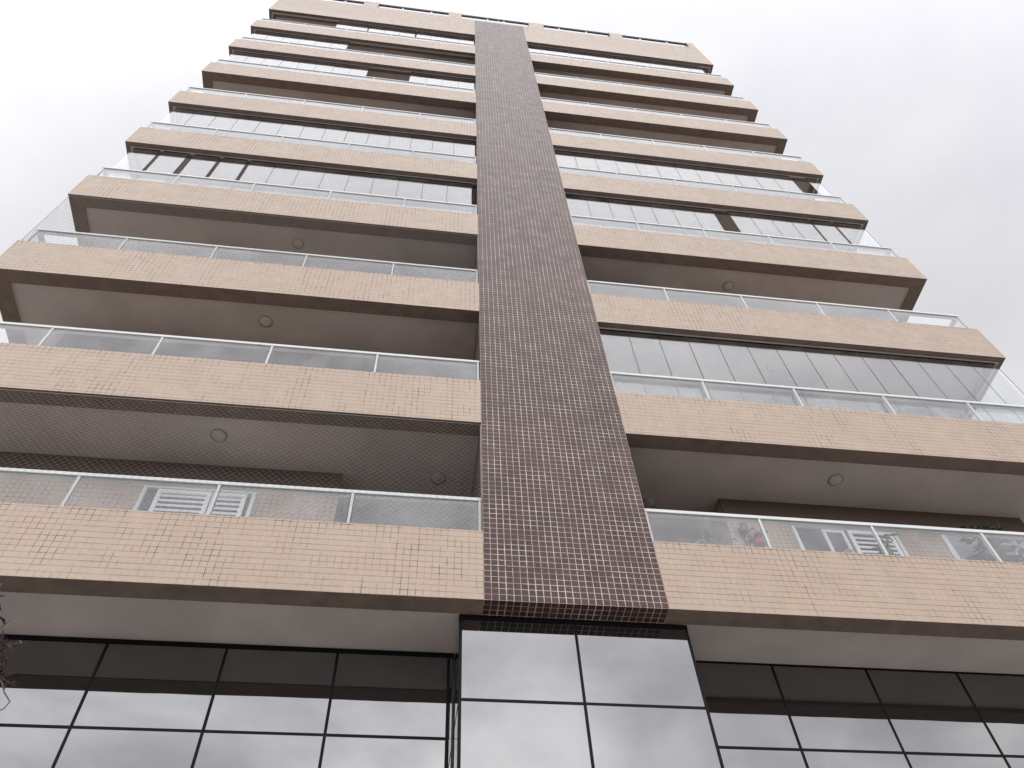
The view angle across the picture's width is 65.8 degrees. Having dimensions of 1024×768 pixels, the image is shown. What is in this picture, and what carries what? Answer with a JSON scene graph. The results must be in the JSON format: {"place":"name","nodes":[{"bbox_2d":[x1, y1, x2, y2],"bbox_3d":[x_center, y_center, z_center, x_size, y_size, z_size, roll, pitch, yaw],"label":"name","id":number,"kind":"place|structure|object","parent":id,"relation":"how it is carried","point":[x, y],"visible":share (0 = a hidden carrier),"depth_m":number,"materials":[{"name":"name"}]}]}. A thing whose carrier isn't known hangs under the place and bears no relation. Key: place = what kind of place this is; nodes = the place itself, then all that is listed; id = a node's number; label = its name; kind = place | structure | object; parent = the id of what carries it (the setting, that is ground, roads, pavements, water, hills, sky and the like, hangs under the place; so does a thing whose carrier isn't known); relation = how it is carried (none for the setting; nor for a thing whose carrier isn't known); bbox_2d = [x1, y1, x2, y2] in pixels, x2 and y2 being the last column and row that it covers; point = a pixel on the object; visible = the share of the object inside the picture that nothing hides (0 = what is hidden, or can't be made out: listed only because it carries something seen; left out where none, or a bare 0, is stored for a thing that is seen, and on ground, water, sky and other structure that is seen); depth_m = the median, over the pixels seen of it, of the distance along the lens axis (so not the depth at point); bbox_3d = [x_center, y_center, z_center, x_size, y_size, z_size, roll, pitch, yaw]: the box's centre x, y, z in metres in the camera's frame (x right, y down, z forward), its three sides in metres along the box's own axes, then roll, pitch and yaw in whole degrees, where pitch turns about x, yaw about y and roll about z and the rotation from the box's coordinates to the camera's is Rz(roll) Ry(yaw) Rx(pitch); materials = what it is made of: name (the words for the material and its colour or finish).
{"place":"outdoors","nodes":[
{"label":"outdoors","id":0,"kind":"place"},
{"bbox_2d":[0,583,21,710],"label":"street tree","id":1,"kind":"object","parent":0,"point":[4,682],"visible":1,"depth_m":3.76,"materials":[{"name":"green plant"}]},
{"bbox_2d":[0,0,1023,767],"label":"apartment building","id":2,"kind":"structure","parent":0,"point":[382,386],"depth_m":10.98,"materials":[{"name":"brown tile"}]},
{"bbox_2d":[133,485,256,516],"bbox_3d":[-4.072,1.726,9.971,1.430,1.170,0.053,5,-55,-6],"label":"window","id":3,"kind":"structure","parent":2,"relation":"in","point":[226,505],"depth_m":10.26,"materials":[{"name":"white metal"}]},
{"bbox_2d":[689,532,717,544],"bbox_3d":[2.406,2.337,9.586,0.469,1.316,0.407,35,-63,-24],"label":"potted plant","id":4,"kind":"object","parent":2,"relation":"on","point":[702,539],"visible":0.07,"depth_m":9.97,"materials":[{"name":"green plant"}]},
{"bbox_2d":[707,530,737,545],"bbox_3d":[2.801,2.455,9.835,0.490,1.552,0.508,-28,-58,16],"label":"potted plant","id":5,"kind":"object","parent":2,"relation":"on","point":[719,537],"visible":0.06,"depth_m":10.23,"materials":[{"name":"green plant"}]},
{"bbox_2d":[738,522,747,534],"bbox_3d":[3.229,2.030,11.051,0.110,0.170,0.165,5,-55,-6],"label":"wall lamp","id":6,"kind":"object","parent":2,"relation":"attached to","point":[742,529],"visible":0.97,"depth_m":11.01,"materials":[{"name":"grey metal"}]},
{"bbox_2d":[743,527,767,546],"bbox_3d":[3.337,2.090,10.823,0.328,0.420,0.294,-18,-56,9],"label":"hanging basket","id":7,"kind":"object","parent":2,"relation":"attached to","point":[757,540],"visible":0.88,"depth_m":10.70,"materials":[{"name":"pink metal"}]},
{"bbox_2d":[789,525,908,555],"bbox_3d":[4.784,2.421,10.936,1.580,1.200,0.053,5,-55,-6],"label":"window","id":8,"kind":"structure","parent":2,"relation":"in","point":[807,538],"depth_m":11.22,"materials":[{"name":"white metal"}]},
{"bbox_2d":[872,533,901,555],"bbox_3d":[4.947,2.514,10.005,0.448,1.583,0.381,5,-55,-6],"label":"potted plant","id":9,"kind":"object","parent":2,"relation":"on","point":[891,551],"visible":0.12,"depth_m":10.43,"materials":[{"name":"green plant"}]},
{"bbox_2d":[940,535,1023,559],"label":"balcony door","id":10,"kind":"structure","parent":2,"relation":"in","point":[959,549],"depth_m":11.44,"materials":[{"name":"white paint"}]},
{"bbox_2d":[959,520,1023,562],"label":"potted plant","id":11,"kind":"object","parent":2,"relation":"on","point":[999,549],"visible":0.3,"depth_m":10.89,"materials":[{"name":"grey plant"}]},
{"bbox_2d":[0,0,1023,423],"label":"sky","id":12,"kind":"structure","parent":0,"point":[910,113],"materials":[{"name":"white"}]}
]}

